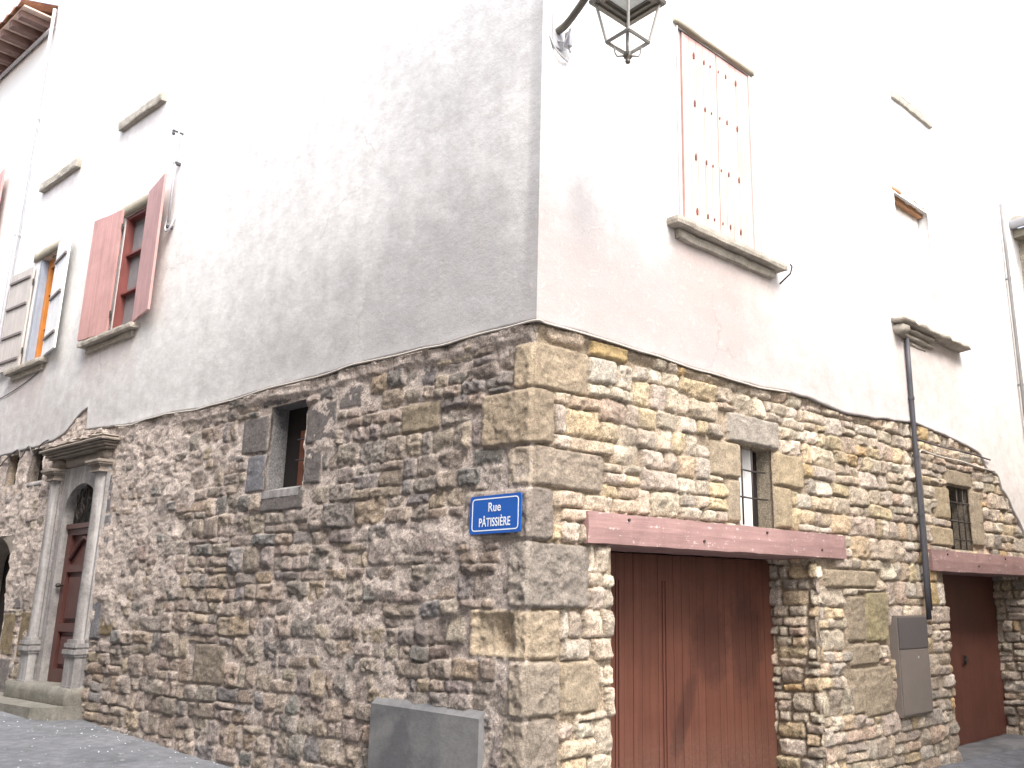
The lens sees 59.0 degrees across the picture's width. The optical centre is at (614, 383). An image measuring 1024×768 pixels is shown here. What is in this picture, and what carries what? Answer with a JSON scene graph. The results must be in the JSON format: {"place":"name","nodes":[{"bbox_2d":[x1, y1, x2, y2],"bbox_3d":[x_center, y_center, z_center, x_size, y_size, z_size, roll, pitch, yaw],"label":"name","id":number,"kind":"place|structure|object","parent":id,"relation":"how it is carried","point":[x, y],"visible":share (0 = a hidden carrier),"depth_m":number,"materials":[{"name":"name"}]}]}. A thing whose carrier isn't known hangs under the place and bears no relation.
{"place":"outdoors","nodes":[
{"label":"outdoors","id":0,"kind":"place"},
{"bbox_2d":[0,711,1023,767],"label":"street","id":1,"kind":"structure","parent":0,"point":[55,744],"depth_m":8.74,"materials":[{"name":"grey asphalt"}]},
{"bbox_2d":[0,0,57,317],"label":"neighbour house","id":2,"kind":"structure","parent":1,"relation":"on","point":[24,28],"depth_m":15.77,"materials":[{"name":"paint"}]},
{"bbox_2d":[0,169,5,199],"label":"window","id":3,"kind":"structure","parent":2,"relation":"in","point":[2,174],"depth_m":15.51,"materials":[{"name":"pink paint"}]},
{"bbox_2d":[0,680,84,720],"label":"stone steps","id":4,"kind":"structure","parent":1,"relation":"on","point":[43,700],"depth_m":10.25,"materials":[{"name":"grey stone"}]},
{"bbox_2d":[3,719,216,767],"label":"litter","id":5,"kind":"object","parent":1,"relation":"on","point":[96,736],"visible":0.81,"depth_m":8.88,"materials":[{"name":"white paper"}]},
{"bbox_2d":[0,0,1023,767],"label":"corner house","id":6,"kind":"structure","parent":1,"relation":"on","point":[688,568],"depth_m":8.93,"materials":[{"name":"paint"}]},
{"bbox_2d":[0,533,14,636],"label":"side door","id":7,"kind":"structure","parent":6,"relation":"in","point":[6,545],"depth_m":13.26,"materials":[{"name":"stone"}]},
{"bbox_2d":[0,371,38,398],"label":"cable","id":8,"kind":"object","parent":6,"relation":"attached to","point":[20,386],"visible":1,"depth_m":13.31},
{"bbox_2d":[0,439,48,466],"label":"cable","id":9,"kind":"object","parent":6,"relation":"attached to","point":[24,452],"visible":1,"depth_m":12.62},
{"bbox_2d":[0,8,56,341],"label":"drainpipe","id":10,"kind":"object","parent":6,"relation":"attached to","point":[28,165],"visible":0.88,"depth_m":14.82,"materials":[{"name":"grey metal"}]},
{"bbox_2d":[0,229,72,381],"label":"window","id":11,"kind":"structure","parent":6,"relation":"in","point":[50,292],"depth_m":13.57,"materials":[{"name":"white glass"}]},
{"bbox_2d":[39,64,90,192],"bbox_3d":[-8.556,-4.045,14.095,1.437,1.866,0.164,-11,-17,37],"label":"window","id":12,"kind":"structure","parent":6,"relation":"in","point":[65,162],"depth_m":14.00,"materials":[{"name":"paint"}]},
{"bbox_2d":[15,432,120,688],"bbox_3d":[-6.755,2.138,11.085,1.927,3.076,0.376,-11,-17,37],"label":"front door","id":13,"kind":"structure","parent":6,"relation":"in","point":[55,647],"depth_m":11.20,"materials":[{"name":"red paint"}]},
{"bbox_2d":[76,173,166,354],"bbox_3d":[-6.251,-1.475,11.630,2.140,1.972,0.364,-11,-18,38],"label":"window","id":14,"kind":"structure","parent":6,"relation":"in","point":[141,240],"depth_m":11.79,"materials":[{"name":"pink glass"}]},
{"bbox_2d":[118,0,174,131],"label":"window","id":15,"kind":"structure","parent":6,"relation":"in","point":[150,95],"depth_m":12.34,"materials":[{"name":"paint"}]},
{"bbox_2d":[164,129,183,231],"bbox_3d":[-5.466,-2.522,11.095,0.157,1.382,0.127,10,-17,-36],"label":"wire post","id":16,"kind":"object","parent":6,"relation":"attached to","point":[170,226],"visible":1,"depth_m":11.09,"materials":[{"name":"grey metal"}]},
{"bbox_2d":[261,407,307,498],"bbox_3d":[-3.053,0.639,8.693,0.700,0.940,0.342,-11,-17,37],"label":"window","id":17,"kind":"structure","parent":6,"relation":"in","point":[294,461],"depth_m":8.83,"materials":[{"name":"metal"}]},
{"bbox_2d":[367,696,484,767],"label":"cement panel","id":18,"kind":"object","parent":6,"relation":"attached to","point":[405,734],"visible":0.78,"depth_m":6.59,"materials":[{"name":"grey concrete"}]},
{"bbox_2d":[115,319,790,426],"bbox_3d":[-2.518,-0.013,8.601,8.114,0.097,2.908,-3,-14,14],"label":"cable","id":19,"kind":"object","parent":6,"relation":"attached to","point":[525,322],"visible":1,"depth_m":7.81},
{"bbox_2d":[469,492,521,534],"bbox_3d":[-0.874,0.954,6.575,0.530,0.280,0.014,-11,-17,37],"label":"street sign","id":20,"kind":"object","parent":6,"relation":"attached to","point":[498,513],"visible":1,"depth_m":6.56,"materials":[{"name":"blue metal"}]},
{"bbox_2d":[549,0,666,64],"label":"street lamp","id":21,"kind":"object","parent":6,"relation":"attached to","point":[626,14],"visible":1,"depth_m":6.85,"materials":[{"name":"grey metal"}]},
{"bbox_2d":[610,552,778,767],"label":"garage door","id":22,"kind":"structure","parent":6,"relation":"in","point":[692,641],"depth_m":8.19,"materials":[{"name":"paint"}]},
{"bbox_2d":[666,17,792,283],"bbox_3d":[1.074,-2.290,8.906,0.355,2.307,1.795,-13,-19,43],"label":"window","id":23,"kind":"structure","parent":6,"relation":"in","point":[717,217],"depth_m":8.79,"materials":[{"name":"pink paint"}]},
{"bbox_2d":[739,446,767,526],"bbox_3d":[1.243,0.994,8.561,0.282,0.810,0.590,-13,-19,43],"label":"window","id":24,"kind":"structure","parent":6,"relation":"in","point":[749,499],"depth_m":8.59,"materials":[{"name":"white glass"}]},
{"bbox_2d":[884,0,932,128],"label":"window","id":25,"kind":"structure","parent":6,"relation":"in","point":[906,67],"depth_m":12.51,"materials":[{"name":"paint"}]},
{"bbox_2d":[889,615,932,717],"bbox_3d":[3.287,3.104,9.921,0.118,1.050,0.710,-13,-19,43],"label":"meter box","id":26,"kind":"object","parent":6,"relation":"attached to","point":[909,645],"visible":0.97,"depth_m":9.81,"materials":[{"name":"grey metal"}]},
{"bbox_2d":[899,648,932,715],"bbox_3d":[3.321,3.261,9.848,0.011,0.670,0.670,-13,-19,43],"label":"door","id":27,"kind":"structure","parent":26,"relation":"in","point":[915,671],"depth_m":9.83,"materials":[{"name":"grey metal"}]},
{"bbox_2d":[904,338,932,619],"bbox_3d":[3.635,1.076,10.703,0.080,3.360,0.149,-13,-19,43],"label":"conduit","id":28,"kind":"object","parent":6,"relation":"attached to","point":[925,574],"visible":1,"depth_m":10.62,"materials":[{"name":"grey plastic"}]},
{"bbox_2d":[891,186,970,352],"bbox_3d":[4.043,-1.427,11.792,0.379,2.150,1.941,-13,-19,43],"label":"window","id":29,"kind":"structure","parent":6,"relation":"in","point":[912,325],"depth_m":11.83,"materials":[{"name":"paint"}]},
{"bbox_2d":[917,438,990,460],"bbox_3d":[4.398,0.852,11.559,0.022,0.035,2.200,-13,-19,43],"label":"cable","id":30,"kind":"object","parent":6,"relation":"attached to","point":[953,449],"visible":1,"depth_m":11.51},
{"bbox_2d":[920,450,994,471],"bbox_3d":[4.461,1.018,11.585,0.027,0.097,2.260,-13,-19,43],"label":"cable","id":31,"kind":"object","parent":6,"relation":"attached to","point":[956,460],"visible":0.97,"depth_m":11.51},
{"bbox_2d":[949,488,972,549],"bbox_3d":[4.335,1.762,11.661,0.353,0.860,0.700,-13,-19,43],"label":"window","id":32,"kind":"structure","parent":6,"relation":"in","point":[952,547],"depth_m":11.62,"materials":[{"name":"metal"}]},
{"bbox_2d":[942,574,1007,745],"bbox_3d":[4.622,3.828,11.929,0.115,2.590,2.850,-13,-19,43],"label":"garage door","id":33,"kind":"structure","parent":6,"relation":"in","point":[979,698],"depth_m":12.30,"materials":[{"name":"paint"}]},
{"bbox_2d":[999,203,1023,417],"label":"drainpipe","id":34,"kind":"object","parent":6,"relation":"attached to","point":[1021,383],"visible":1,"depth_m":13.86,"materials":[{"name":"metal"}]},
{"bbox_2d":[1008,214,1023,287],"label":"neighbour house","id":35,"kind":"structure","parent":1,"relation":"on","point":[1016,221],"depth_m":14.56,"materials":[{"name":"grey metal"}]},
{"bbox_2d":[0,0,1023,227],"label":"sky","id":36,"kind":"structure","parent":0,"point":[1008,15],"materials":[{"name":"white"}]},
{"bbox_2d":[958,734,1023,760],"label":"garage apron","id":37,"kind":"object","parent":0,"point":[1002,743],"visible":0.54,"depth_m":11.46,"materials":[{"name":"grey concrete"}]}
]}

